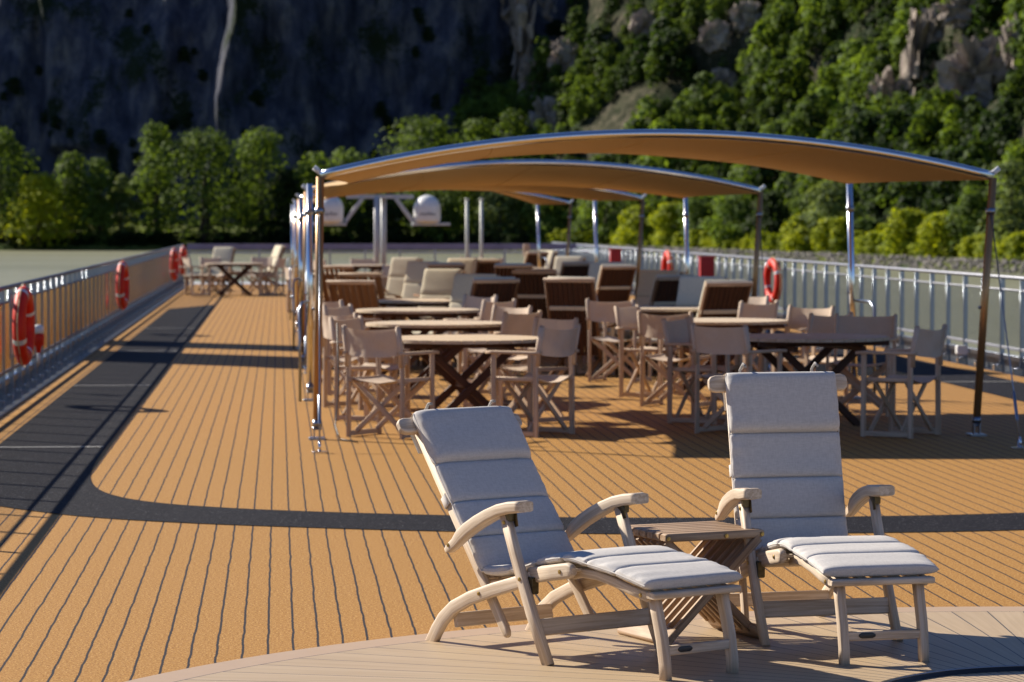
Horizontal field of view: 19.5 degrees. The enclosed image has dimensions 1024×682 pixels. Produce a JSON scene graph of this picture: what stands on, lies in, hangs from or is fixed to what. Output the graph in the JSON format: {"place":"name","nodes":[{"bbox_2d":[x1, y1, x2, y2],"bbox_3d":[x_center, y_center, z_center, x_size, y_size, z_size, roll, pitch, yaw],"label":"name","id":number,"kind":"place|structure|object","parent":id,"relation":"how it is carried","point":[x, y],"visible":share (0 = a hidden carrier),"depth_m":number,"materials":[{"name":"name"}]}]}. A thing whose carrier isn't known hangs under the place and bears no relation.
{"place":"outdoors","nodes":[
{"label":"outdoors","id":0,"kind":"place"},
{"bbox_2d":[0,0,566,223],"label":"cliff","id":1,"kind":"structure","parent":0,"point":[324,76],"depth_m":973.35,"materials":[{"name":"stone"}]},
{"bbox_2d":[0,6,564,222],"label":"cliff scrub","id":2,"kind":"object","parent":1,"relation":"on","point":[182,55],"visible":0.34,"depth_m":973.09,"materials":[{"name":"green plant"}]},
{"bbox_2d":[0,284,1023,681],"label":"deck","id":3,"kind":"structure","parent":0,"point":[222,416],"depth_m":18.23,"materials":[{"name":"wood"}]},
{"bbox_2d":[322,303,392,394],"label":"director chair","id":4,"kind":"object","parent":3,"relation":"on","point":[344,310],"visible":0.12,"depth_m":29.35,"materials":[{"name":"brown wood"}]},
{"bbox_2d":[322,312,402,409],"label":"director chair","id":5,"kind":"object","parent":3,"relation":"on","point":[358,361],"visible":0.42,"depth_m":27.24,"materials":[{"name":"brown wood"}]},
{"bbox_2d":[328,315,409,421],"bbox_3d":[-1.220,0.232,25.674,0.576,0.888,0.584,1,3,26],"label":"director chair","id":6,"kind":"object","parent":3,"relation":"on","point":[366,367],"visible":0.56,"depth_m":25.69,"materials":[{"name":"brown wood"}]},
{"bbox_2d":[326,280,425,371],"bbox_3d":[-1.519,-0.188,34.562,0.676,1.066,1.656,1,2,22],"label":"sun lounger","id":7,"kind":"object","parent":3,"relation":"on","point":[357,284],"visible":0.17,"depth_m":33.85,"materials":[{"name":"brown wood"}]},
{"bbox_2d":[313,195,449,272],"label":"satellite mast","id":8,"kind":"object","parent":3,"relation":"on","point":[427,210],"visible":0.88,"depth_m":75.82,"materials":[{"name":"metal"}]},
{"bbox_2d":[341,325,439,439],"bbox_3d":[-0.975,0.314,23.630,0.584,0.888,0.576,2,3,34],"label":"director chair","id":9,"kind":"object","parent":3,"relation":"on","point":[377,344],"visible":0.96,"depth_m":23.54,"materials":[{"name":"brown wood"}]},
{"bbox_2d":[376,257,422,319],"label":"sun lounger","id":10,"kind":"object","parent":3,"relation":"on","point":[397,273],"visible":0.27,"depth_m":52.01,"materials":[{"name":"fabric"}]},
{"bbox_2d":[380,261,438,307],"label":"sun lounger","id":11,"kind":"object","parent":3,"relation":"on","point":[413,279],"visible":0.23,"depth_m":47.03,"materials":[{"name":"fabric"}]},
{"bbox_2d":[378,298,449,356],"bbox_3d":[-1.006,-0.122,36.657,1.354,0.765,1.360,0,2,-10],"label":"round table","id":12,"kind":"object","parent":3,"relation":"on","point":[402,303],"visible":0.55,"depth_m":36.25,"materials":[{"name":"brown wood"}]},
{"bbox_2d":[356,307,479,376],"bbox_3d":[-1.031,0.034,32.746,1.354,0.765,1.360,-1,2,-16],"label":"round table","id":13,"kind":"object","parent":3,"relation":"on","point":[392,314],"visible":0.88,"depth_m":32.41,"materials":[{"name":"brown wood"}]},
{"bbox_2d":[390,269,465,352],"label":"sun lounger","id":14,"kind":"object","parent":3,"relation":"on","point":[437,283],"visible":0.2,"depth_m":39.45,"materials":[{"name":"fabric"}]},
{"bbox_2d":[287,191,573,309],"bbox_3d":[-1.713,-2.003,59.741,5.532,2.637,6.920,0,2,-4],"label":"shade canopy","id":15,"kind":"object","parent":3,"relation":"on","point":[537,200],"visible":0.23,"depth_m":59.91,"materials":[{"name":"metal"}]},
{"bbox_2d":[366,320,501,400],"bbox_3d":[-0.712,0.207,28.412,1.354,0.765,1.360,0,2,-4],"label":"round table","id":16,"kind":"object","parent":3,"relation":"on","point":[450,354],"visible":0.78,"depth_m":28.09,"materials":[{"name":"brown wood"}]},
{"bbox_2d":[412,274,500,365],"bbox_3d":[-0.734,-0.227,35.064,0.676,1.103,1.613,1,3,24],"label":"sun lounger","id":17,"kind":"object","parent":3,"relation":"on","point":[461,284],"visible":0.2,"depth_m":35.66,"materials":[{"name":"fabric"}]},
{"bbox_2d":[411,277,519,365],"bbox_3d":[-0.566,-0.206,34.610,0.676,1.098,1.628,-1,3,-29],"label":"sun lounger","id":18,"kind":"object","parent":3,"relation":"on","point":[504,289],"visible":0.22,"depth_m":33.95,"materials":[{"name":"brown wood"}]},
{"bbox_2d":[289,186,646,334],"bbox_3d":[-0.817,-1.441,48.289,5.532,2.427,6.920,0,2,-4],"label":"shade canopy","id":19,"kind":"object","parent":3,"relation":"on","point":[594,195],"visible":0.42,"depth_m":48.48,"materials":[{"name":"metal"}]},
{"bbox_2d":[402,335,536,408],"bbox_3d":[-0.404,0.354,24.727,1.354,0.765,1.360,-1,2,-13],"label":"round table","id":20,"kind":"object","parent":3,"relation":"on","point":[459,383],"visible":0.74,"depth_m":24.44,"materials":[{"name":"brown wood"}]},
{"bbox_2d":[457,304,532,396],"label":"director chair","id":21,"kind":"object","parent":3,"relation":"on","point":[497,313],"visible":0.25,"depth_m":29.22,"materials":[{"name":"fabric"}]},
{"bbox_2d":[458,310,542,406],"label":"director chair","id":22,"kind":"object","parent":3,"relation":"on","point":[516,324],"visible":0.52,"depth_m":27.30,"materials":[{"name":"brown wood"}]},
{"bbox_2d":[0,305,1023,533],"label":"running track","id":23,"kind":"structure","parent":3,"relation":"on","point":[42,469],"depth_m":20.80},
{"bbox_2d":[292,159,770,373],"bbox_3d":[0.078,-0.984,36.833,5.532,2.427,6.720,0,2,-4],"label":"shade canopy","id":24,"kind":"object","parent":3,"relation":"on","point":[608,176],"visible":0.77,"depth_m":36.11,"materials":[{"name":"metal"}]},
{"bbox_2d":[485,323,580,437],"bbox_3d":[0.187,0.306,23.823,0.581,0.888,0.584,2,3,34],"label":"director chair","id":25,"kind":"object","parent":3,"relation":"on","point":[556,343],"visible":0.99,"depth_m":23.73,"materials":[{"name":"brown wood"}]},
{"bbox_2d":[512,269,556,354],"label":"sun lounger","id":26,"kind":"object","parent":3,"relation":"on","point":[531,289],"visible":0.23,"depth_m":38.07,"materials":[{"name":"brown wood"}]},
{"bbox_2d":[496,316,578,422],"bbox_3d":[0.192,0.240,25.482,0.565,0.888,0.584,-2,3,-39],"label":"director chair","id":27,"kind":"object","parent":3,"relation":"on","point":[557,324],"visible":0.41,"depth_m":25.52,"materials":[{"name":"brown wood"}]},
{"bbox_2d":[125,606,1023,681],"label":"teak platform","id":28,"kind":"structure","parent":3,"relation":"on","point":[801,649],"depth_m":11.61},
{"bbox_2d":[396,400,742,680],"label":"deck chair","id":29,"kind":"object","parent":28,"relation":"on","point":[510,534],"visible":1,"depth_m":11.87,"materials":[{"name":"fabric"}]},
{"bbox_2d":[617,521,763,644],"bbox_3d":[0.733,0.985,12.173,0.478,0.454,0.424,-1,3,-25],"label":"side table","id":30,"kind":"object","parent":28,"relation":"on","point":[721,543],"visible":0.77,"depth_m":12.08,"materials":[{"name":"brown wood"}]},
{"bbox_2d":[707,362,938,664],"bbox_3d":[1.251,0.675,12.108,0.649,1.135,1.423,-1,2,-15],"label":"deck chair","id":31,"kind":"object","parent":28,"relation":"on","point":[786,493],"visible":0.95,"depth_m":12.41,"materials":[{"name":"fabric"}]},
{"bbox_2d":[881,665,1023,681],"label":"hot tub","id":32,"kind":"object","parent":28,"relation":"on","point":[932,674],"visible":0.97,"depth_m":11.16,"materials":[{"name":"black plastic"}]},
{"bbox_2d":[543,276,637,376],"bbox_3d":[0.906,-0.172,33.420,0.676,1.124,1.562,1,2,22],"label":"sun lounger","id":33,"kind":"object","parent":3,"relation":"on","point":[566,296],"visible":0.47,"depth_m":32.82,"materials":[{"name":"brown wood"}]},
{"bbox_2d":[596,264,636,322],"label":"sun lounger","id":34,"kind":"object","parent":3,"relation":"on","point":[614,282],"visible":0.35,"depth_m":43.96,"materials":[{"name":"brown wood"}]},
{"bbox_2d":[585,298,651,382],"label":"director chair","id":35,"kind":"object","parent":3,"relation":"on","point":[603,312],"visible":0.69,"depth_m":31.69,"materials":[{"name":"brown wood"}]},
{"bbox_2d":[601,270,683,354],"bbox_3d":[1.610,-0.339,37.862,0.676,1.103,1.613,1,3,24],"label":"sun lounger","id":36,"kind":"object","parent":3,"relation":"on","point":[645,283],"visible":0.16,"depth_m":38.46,"materials":[{"name":"fabric"}]},
{"bbox_2d":[594,274,694,361],"bbox_3d":[1.579,-0.271,36.225,0.676,1.098,1.628,-1,3,-29],"label":"sun lounger","id":37,"kind":"object","parent":3,"relation":"on","point":[664,291],"visible":0.19,"depth_m":35.52,"materials":[{"name":"fabric"}]},
{"bbox_2d":[614,304,682,397],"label":"director chair","id":38,"kind":"object","parent":3,"relation":"on","point":[626,318],"visible":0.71,"depth_m":28.99,"materials":[{"name":"fabric"}]},
{"bbox_2d":[298,129,1023,453],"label":"shade canopy","id":39,"kind":"object","parent":3,"relation":"on","point":[848,164],"visible":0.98,"depth_m":23.91,"materials":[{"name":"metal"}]},
{"bbox_2d":[637,310,711,406],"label":"director chair","id":40,"kind":"object","parent":3,"relation":"on","point":[649,326],"visible":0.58,"depth_m":27.45,"materials":[{"name":"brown wood"}]},
{"bbox_2d":[631,276,729,376],"bbox_3d":[1.874,-0.161,33.414,0.676,1.103,1.613,1,3,24],"label":"sun lounger","id":41,"kind":"object","parent":3,"relation":"on","point":[690,288],"visible":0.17,"depth_m":34.00,"materials":[{"name":"fabric"}]},
{"bbox_2d":[630,280,752,373],"bbox_3d":[1.953,-0.138,32.903,0.676,1.098,1.628,-1,3,-29],"label":"sun lounger","id":42,"kind":"object","parent":3,"relation":"on","point":[721,298],"visible":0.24,"depth_m":32.25,"materials":[{"name":"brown wood"}]},
{"bbox_2d":[661,316,739,424],"bbox_3d":[1.611,0.243,25.394,0.576,0.888,0.584,1,3,26],"label":"director chair","id":43,"kind":"object","parent":3,"relation":"on","point":[676,332],"visible":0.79,"depth_m":25.25,"materials":[{"name":"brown wood"}]},
{"bbox_2d":[683,318,787,394],"bbox_3d":[2.017,0.177,29.176,1.354,0.765,1.360,0,2,-7],"label":"round table","id":44,"kind":"object","parent":3,"relation":"on","point":[755,325],"visible":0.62,"depth_m":28.84,"materials":[{"name":"brown wood"}]},
{"bbox_2d":[690,323,786,432],"bbox_3d":[1.808,0.299,23.983,0.584,0.888,0.565,2,3,41],"label":"director chair","id":45,"kind":"object","parent":3,"relation":"on","point":[727,342],"visible":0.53,"depth_m":23.88,"materials":[{"name":"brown wood"}]},
{"bbox_2d":[707,300,778,373],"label":"director chair","id":46,"kind":"object","parent":3,"relation":"on","point":[747,310],"visible":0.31,"depth_m":30.88,"materials":[{"name":"fabric"}]},
{"bbox_2d":[758,305,834,371],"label":"director chair","id":47,"kind":"object","parent":3,"relation":"on","point":[797,318],"visible":0.42,"depth_m":29.16,"materials":[{"name":"fabric"}]},
{"bbox_2d":[772,311,853,408],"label":"director chair","id":48,"kind":"object","parent":3,"relation":"on","point":[819,324],"visible":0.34,"depth_m":26.80,"materials":[{"name":"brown wood"}]},
{"bbox_2d":[749,333,889,425],"bbox_3d":[2.479,0.341,25.053,1.354,0.765,1.360,-1,2,-16],"label":"round table","id":49,"kind":"object","parent":3,"relation":"on","point":[828,342],"visible":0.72,"depth_m":24.78,"materials":[{"name":"brown wood"}]},
{"bbox_2d":[826,313,897,416],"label":"director chair","id":50,"kind":"object","parent":3,"relation":"on","point":[883,325],"visible":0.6,"depth_m":26.40,"materials":[{"name":"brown wood"}]},
{"bbox_2d":[855,324,947,438],"bbox_3d":[3.114,0.309,23.731,0.581,0.888,0.584,1,3,32],"label":"director chair","id":51,"kind":"object","parent":3,"relation":"on","point":[927,343],"visible":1,"depth_m":23.63,"materials":[{"name":"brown wood"}]},
{"bbox_2d":[0,250,1023,374],"bbox_3d":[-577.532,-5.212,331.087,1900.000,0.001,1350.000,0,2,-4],"label":"river","id":52,"kind":"structure","parent":0,"point":[16,266],"depth_m":453.38,"materials":[{"name":"green liquid"}]},
{"bbox_2d":[193,282,313,283],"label":"hull","id":53,"kind":"object","parent":52,"relation":"on","point":[240,283],"depth_m":84.72,"materials":[{"name":"paint"}]},
{"bbox_2d":[0,284,188,416],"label":"deck gutter","id":54,"kind":"object","parent":53,"relation":"on","point":[16,402],"visible":0.06,"depth_m":34.56,"materials":[{"name":"metal"}]},
{"bbox_2d":[0,244,184,410],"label":"railing","id":55,"kind":"object","parent":54,"relation":"on","point":[80,302],"visible":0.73,"depth_m":38.23,"materials":[{"name":"metal"}]},
{"bbox_2d":[9,283,34,367],"bbox_3d":[-4.565,-0.141,27.721,0.193,0.792,0.852,0,2,-1],"label":"life ring","id":56,"kind":"object","parent":55,"relation":"attached to","point":[22,325],"visible":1,"depth_m":27.53,"materials":[{"name":"plastic"}]},
{"bbox_2d":[114,259,128,310],"bbox_3d":[-5.939,-0.843,45.305,0.193,0.792,0.852,0,2,0],"label":"life ring","id":57,"kind":"object","parent":55,"relation":"attached to","point":[121,285],"visible":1,"depth_m":45.11,"materials":[{"name":"plastic"}]},
{"bbox_2d":[633,289,1023,376],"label":"deck gutter","id":58,"kind":"object","parent":53,"relation":"on","point":[990,361],"depth_m":35.92,"materials":[{"name":"metal"}]},
{"bbox_2d":[552,242,1023,375],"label":"railing","id":59,"kind":"object","parent":58,"relation":"on","point":[929,292],"visible":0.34,"depth_m":40.34,"materials":[{"name":"metal"}]},
{"bbox_2d":[187,243,575,283],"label":"bow railing","id":60,"kind":"object","parent":59,"relation":"attached to","point":[259,247],"visible":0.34,"depth_m":82.12,"materials":[{"name":"metal"}]},
{"bbox_2d":[764,257,781,302],"bbox_3d":[4.300,-0.986,48.883,0.193,0.792,0.852,-1,2,-13],"label":"life ring","id":61,"kind":"object","parent":59,"relation":"attached to","point":[773,263],"visible":0.9,"depth_m":48.72,"materials":[{"name":"plastic"}]},
{"bbox_2d":[0,218,1023,273],"bbox_3d":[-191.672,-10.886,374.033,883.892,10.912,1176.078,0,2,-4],"label":"river bank","id":62,"kind":"structure","parent":0,"point":[151,246],"depth_m":839.42,"materials":[{"name":"green plant"}]},
{"bbox_2d":[0,126,40,243],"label":"riverside tree","id":63,"kind":"object","parent":62,"relation":"on","point":[8,143],"visible":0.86,"depth_m":845.73,"materials":[{"name":"green plant"}]},
{"bbox_2d":[0,172,78,246],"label":"riverside tree","id":64,"kind":"object","parent":62,"relation":"on","point":[44,185],"visible":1,"depth_m":837.66,"materials":[{"name":"green plant"}]},
{"bbox_2d":[44,150,96,243],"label":"riverside tree","id":65,"kind":"object","parent":62,"relation":"on","point":[74,183],"visible":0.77,"depth_m":846.51,"materials":[{"name":"green plant"}]},
{"bbox_2d":[78,157,126,244],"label":"riverside tree","id":66,"kind":"object","parent":62,"relation":"on","point":[99,214],"visible":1,"depth_m":843.79,"materials":[{"name":"green plant"}]},
{"bbox_2d":[105,173,140,235],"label":"riverside tree","id":67,"kind":"object","parent":62,"relation":"on","point":[126,205],"visible":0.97,"depth_m":848.32,"materials":[{"name":"green plant"}]},
{"bbox_2d":[123,120,182,238],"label":"riverside tree","id":68,"kind":"object","parent":62,"relation":"on","point":[145,187],"visible":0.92,"depth_m":848.66,"materials":[{"name":"green plant"}]},
{"bbox_2d":[153,127,266,243],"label":"riverside tree","id":69,"kind":"object","parent":62,"relation":"on","point":[204,226],"visible":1,"depth_m":844.67,"materials":[{"name":"green plant"}]},
{"bbox_2d":[218,125,295,240],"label":"riverside tree","id":70,"kind":"object","parent":62,"relation":"on","point":[262,161],"visible":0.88,"depth_m":852.03,"materials":[{"name":"green plant"}]},
{"bbox_2d":[259,168,314,243],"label":"riverside tree","id":71,"kind":"object","parent":62,"relation":"on","point":[284,179],"visible":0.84,"depth_m":848.47,"materials":[{"name":"green plant"}]},
{"bbox_2d":[276,151,346,239],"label":"riverside tree","id":72,"kind":"object","parent":62,"relation":"on","point":[306,168],"visible":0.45,"depth_m":851.55,"materials":[{"name":"green plant"}]},
{"bbox_2d":[325,147,375,241],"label":"riverside tree","id":73,"kind":"object","parent":62,"relation":"on","point":[345,158],"visible":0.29,"depth_m":854.41,"materials":[{"name":"green plant"}]},
{"bbox_2d":[343,199,413,243],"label":"riverside tree","id":74,"kind":"object","parent":62,"relation":"on","point":[394,212],"visible":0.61,"depth_m":843.99,"materials":[{"name":"green plant"}]},
{"bbox_2d":[371,114,478,234],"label":"riverside tree","id":75,"kind":"object","parent":62,"relation":"on","point":[423,124],"visible":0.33,"depth_m":859.23,"materials":[{"name":"green plant"}]},
{"bbox_2d":[407,190,471,243],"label":"riverside tree","id":76,"kind":"object","parent":62,"relation":"on","point":[447,201],"visible":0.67,"depth_m":844.13,"materials":[{"name":"green plant"}]},
{"bbox_2d":[450,117,510,238],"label":"riverside tree","id":77,"kind":"object","parent":62,"relation":"on","point":[472,122],"visible":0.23,"depth_m":863.91,"materials":[{"name":"green plant"}]},
{"bbox_2d":[469,191,536,243],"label":"riverside tree","id":78,"kind":"object","parent":62,"relation":"on","point":[492,200],"visible":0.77,"depth_m":841.88,"materials":[{"name":"green plant"}]},
{"bbox_2d":[0,216,1023,247],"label":"bank scrub","id":79,"kind":"object","parent":62,"relation":"on","point":[141,238],"visible":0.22,"depth_m":842.86,"materials":[{"name":"green plant"}]},
{"bbox_2d":[487,108,542,229],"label":"riverside tree","id":80,"kind":"object","parent":62,"relation":"on","point":[514,117],"visible":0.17,"depth_m":870.62,"materials":[{"name":"green plant"}]},
{"bbox_2d":[514,196,584,241],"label":"riverside tree","id":81,"kind":"object","parent":62,"relation":"on","point":[552,220],"visible":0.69,"depth_m":836.77,"materials":[{"name":"green plant"}]},
{"bbox_2d":[570,199,632,244],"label":"riverside bush","id":82,"kind":"object","parent":62,"relation":"on","point":[607,226],"visible":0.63,"depth_m":814.44,"materials":[{"name":"green plant"}]},
{"bbox_2d":[612,203,661,245],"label":"riverside bush","id":83,"kind":"object","parent":62,"relation":"on","point":[631,218],"visible":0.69,"depth_m":773.14,"materials":[{"name":"green plant"}]},
{"bbox_2d":[645,200,683,246],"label":"riverside bush","id":84,"kind":"object","parent":62,"relation":"on","point":[666,210],"visible":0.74,"depth_m":743.94,"materials":[{"name":"green plant"}]},
{"bbox_2d":[352,243,1023,273],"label":"riprap","id":85,"kind":"object","parent":62,"relation":"on","point":[878,259],"visible":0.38,"depth_m":552.80,"materials":[{"name":"stone"}]},
{"bbox_2d":[675,195,723,246],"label":"riverside tree","id":86,"kind":"object","parent":62,"relation":"on","point":[703,204],"visible":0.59,"depth_m":729.00,"materials":[{"name":"green plant"}]},
{"bbox_2d":[697,194,764,247],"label":"riverside tree","id":87,"kind":"object","parent":62,"relation":"on","point":[732,206],"visible":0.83,"depth_m":696.08,"materials":[{"name":"green plant"}]},
{"bbox_2d":[738,189,793,245],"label":"riverside tree","id":88,"kind":"object","parent":62,"relation":"on","point":[773,213],"visible":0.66,"depth_m":663.94,"materials":[{"name":"green plant"}]},
{"bbox_2d":[528,228,1023,260],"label":"bank bushes","id":89,"kind":"object","parent":62,"relation":"on","point":[870,242],"visible":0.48,"depth_m":643.23,"materials":[{"name":"green plant"}]},
{"bbox_2d":[780,213,820,251],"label":"riverside bush","id":90,"kind":"object","parent":62,"relation":"on","point":[795,242],"visible":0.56,"depth_m":618.95,"materials":[{"name":"green plant"}]},
{"bbox_2d":[793,179,869,250],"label":"riverside tree","id":91,"kind":"object","parent":62,"relation":"on","point":[828,201],"visible":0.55,"depth_m":616.32,"materials":[{"name":"green plant"}]},
{"bbox_2d":[810,217,862,252],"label":"riverside bush","id":92,"kind":"object","parent":62,"relation":"on","point":[833,244],"visible":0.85,"depth_m":595.00,"materials":[{"name":"green plant"}]},
{"bbox_2d":[877,207,934,255],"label":"riverside bush","id":93,"kind":"object","parent":62,"relation":"on","point":[906,219],"visible":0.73,"depth_m":551.20,"materials":[{"name":"green plant"}]},
{"bbox_2d":[907,211,965,256],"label":"riverside bush","id":94,"kind":"object","parent":62,"relation":"on","point":[938,222],"visible":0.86,"depth_m":530.85,"materials":[{"name":"green plant"}]},
{"bbox_2d":[945,191,997,256],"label":"riverside tree","id":95,"kind":"object","parent":62,"relation":"on","point":[972,206],"visible":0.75,"depth_m":524.87,"materials":[{"name":"green plant"}]},
{"bbox_2d":[975,158,1023,257],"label":"riverside tree","id":96,"kind":"object","parent":62,"relation":"on","point":[1015,176],"visible":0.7,"depth_m":503.87,"materials":[{"name":"green plant"}]},
{"bbox_2d":[451,0,1023,231],"bbox_3d":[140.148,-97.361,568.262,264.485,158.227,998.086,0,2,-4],"label":"hillside","id":97,"kind":"structure","parent":0,"point":[937,123],"depth_m":820.41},
{"bbox_2d":[510,0,535,78],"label":"rock outcrop","id":98,"kind":"object","parent":97,"relation":"on","point":[523,17],"visible":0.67,"depth_m":964.25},
{"bbox_2d":[526,96,560,130],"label":"rock outcrop","id":99,"kind":"object","parent":97,"relation":"on","point":[545,109],"visible":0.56,"depth_m":934.95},
{"bbox_2d":[547,36,578,73],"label":"rock outcrop","id":100,"kind":"object","parent":97,"relation":"on","point":[563,55],"visible":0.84,"depth_m":947.82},
{"bbox_2d":[696,18,732,53],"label":"rock outcrop","id":101,"kind":"object","parent":97,"relation":"on","point":[715,35],"visible":1,"depth_m":864.78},
{"bbox_2d":[729,0,761,33],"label":"rock outcrop","id":102,"kind":"object","parent":97,"relation":"on","point":[745,15],"visible":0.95,"depth_m":864.72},
{"bbox_2d":[866,66,904,114],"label":"rock outcrop","id":103,"kind":"object","parent":97,"relation":"on","point":[885,85],"visible":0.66,"depth_m":712.67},
{"bbox_2d":[900,7,935,99],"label":"rock outcrop","id":104,"kind":"object","parent":97,"relation":"on","point":[921,38],"visible":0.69,"depth_m":704.11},
{"bbox_2d":[934,0,976,29],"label":"rock outcrop","id":105,"kind":"object","parent":97,"relation":"on","point":[956,13],"visible":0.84,"depth_m":681.18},
{"bbox_2d":[935,34,1004,112],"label":"rock outcrop","id":106,"kind":"object","parent":97,"relation":"on","point":[974,66],"visible":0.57,"depth_m":644.50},
{"bbox_2d":[999,12,1023,82],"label":"rock outcrop","id":107,"kind":"object","parent":97,"relation":"on","point":[1008,58],"visible":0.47,"depth_m":640.26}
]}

